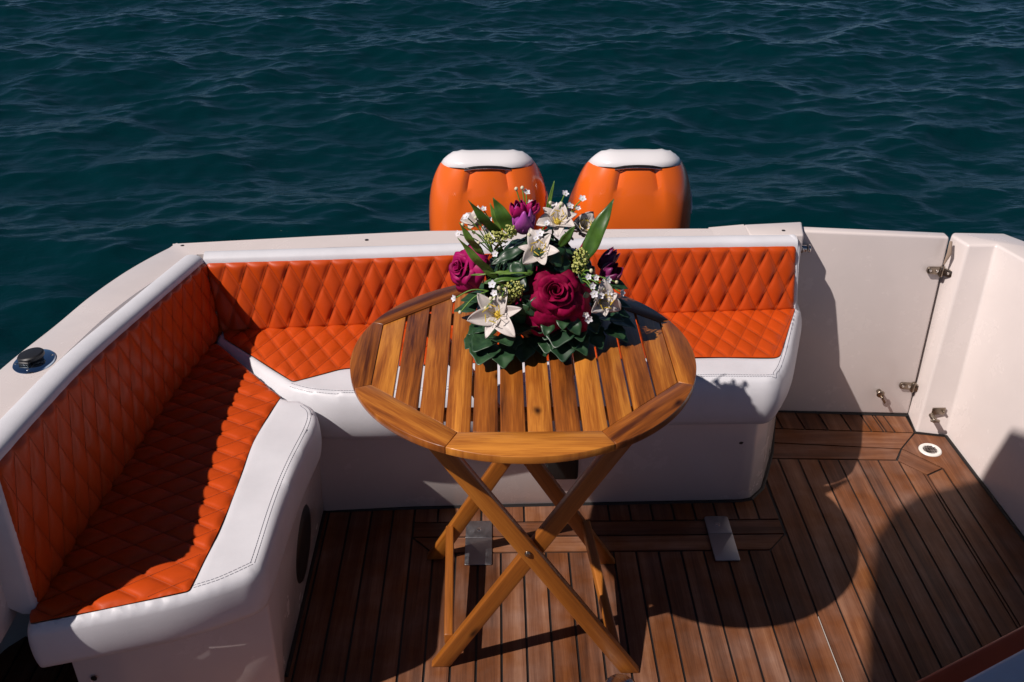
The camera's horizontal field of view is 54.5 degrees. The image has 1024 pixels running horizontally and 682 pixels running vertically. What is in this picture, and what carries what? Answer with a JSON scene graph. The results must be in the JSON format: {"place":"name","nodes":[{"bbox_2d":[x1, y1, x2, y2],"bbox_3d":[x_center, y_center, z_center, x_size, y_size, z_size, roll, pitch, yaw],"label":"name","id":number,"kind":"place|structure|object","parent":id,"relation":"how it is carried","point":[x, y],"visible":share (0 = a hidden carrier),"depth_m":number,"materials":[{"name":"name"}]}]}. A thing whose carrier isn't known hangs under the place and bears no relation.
{"place":"outdoors","nodes":[
{"label":"outdoors","id":0,"kind":"place"},
{"bbox_2d":[0,0,1023,369],"bbox_3d":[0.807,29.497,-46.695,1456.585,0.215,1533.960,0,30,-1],"label":"sea","id":1,"kind":"structure","parent":0,"point":[134,132],"depth_m":7.61,"materials":[{"name":"teal liquid"}]},
{"bbox_2d":[0,222,1023,653],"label":"motorboat","id":2,"kind":"object","parent":1,"relation":"on","point":[966,402],"visible":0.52,"depth_m":2.79,"materials":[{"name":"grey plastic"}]},
{"bbox_2d":[12,347,55,373],"bbox_3d":[-0.979,0.037,2.031,0.082,0.029,0.122,0,30,-1],"label":"filler cap","id":3,"kind":"object","parent":2,"relation":"on","point":[33,360],"visible":1,"depth_m":2.02,"materials":[{"name":"black metal"}]},
{"bbox_2d":[429,149,547,230],"bbox_3d":[-0.083,-0.032,3.712,0.432,1.375,0.969,0,30,-1],"label":"outboard motor","id":4,"kind":"object","parent":2,"relation":"attached to","point":[476,178],"visible":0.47,"depth_m":3.40,"materials":[{"name":"orange paint"}]},
{"bbox_2d":[0,412,1023,681],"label":"deck","id":5,"kind":"structure","parent":2,"relation":"on","point":[876,548],"depth_m":2.47,"materials":[{"name":"brown wood"}]},
{"bbox_2d":[0,255,323,681],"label":"side bench","id":6,"kind":"object","parent":5,"relation":"on","point":[161,505],"visible":1,"depth_m":2.02,"materials":[{"name":"orange leather"}]},
{"bbox_2d":[464,521,491,565],"bbox_3d":[-0.088,0.528,2.606,0.070,0.006,0.170,0,30,-1],"label":"deck plate","id":7,"kind":"object","parent":5,"relation":"on","point":[478,543],"visible":0.88,"depth_m":2.60,"materials":[{"name":"grey metal"}]},
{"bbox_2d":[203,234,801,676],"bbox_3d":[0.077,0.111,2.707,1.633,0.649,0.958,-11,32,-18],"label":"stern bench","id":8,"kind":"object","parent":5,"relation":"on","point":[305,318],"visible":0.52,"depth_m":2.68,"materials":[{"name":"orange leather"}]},
{"bbox_2d":[350,280,695,672],"bbox_3d":[0.022,0.343,2.202,0.697,0.730,0.697,0,30,-1],"label":"folding table","id":9,"kind":"object","parent":5,"relation":"on","point":[530,439],"visible":0.73,"depth_m":1.97,"materials":[{"name":"brown wood"}]},
{"bbox_2d":[449,181,636,368],"bbox_3d":[0.054,-0.165,2.036,0.393,0.329,0.328,-9,31,-15],"label":"flower arrangement","id":10,"kind":"object","parent":9,"relation":"on","point":[539,290],"visible":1,"depth_m":1.97,"materials":[{"name":"multicoloured plant"}]},
{"bbox_2d":[606,674,633,681],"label":"deck socket","id":11,"kind":"object","parent":5,"relation":"on","point":[618,678],"visible":1,"depth_m":2.20,"materials":[{"name":"silver metal"}]},
{"bbox_2d":[704,516,739,560],"bbox_3d":[0.553,0.519,2.621,0.066,0.006,0.174,0,30,-1],"label":"deck plate","id":12,"kind":"object","parent":5,"relation":"on","point":[722,540],"visible":1,"depth_m":2.62,"materials":[{"name":"grey metal"}]},
{"bbox_2d":[918,443,941,456],"bbox_3d":[1.247,0.326,2.963,0.066,0.008,0.066,0,30,-1],"label":"deck drain","id":13,"kind":"object","parent":5,"relation":"on","point":[930,450],"visible":1,"depth_m":2.96,"materials":[{"name":"white plastic"}]},
{"bbox_2d":[916,625,1023,681],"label":"forward seat","id":14,"kind":"object","parent":5,"relation":"on","point":[1000,659],"visible":1,"depth_m":1.67,"materials":[{"name":"leather"}]},
{"bbox_2d":[567,149,691,229],"bbox_3d":[0.430,-0.036,3.718,0.432,1.375,0.969,0,30,-1],"label":"outboard motor","id":15,"kind":"object","parent":2,"relation":"attached to","point":[647,188],"visible":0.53,"depth_m":3.41,"materials":[{"name":"orange paint"}]},
{"bbox_2d":[779,227,952,413],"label":"stern gate","id":16,"kind":"structure","parent":2,"relation":"attached to","point":[865,299],"depth_m":2.96,"materials":[{"name":"white plastic"}]}
]}

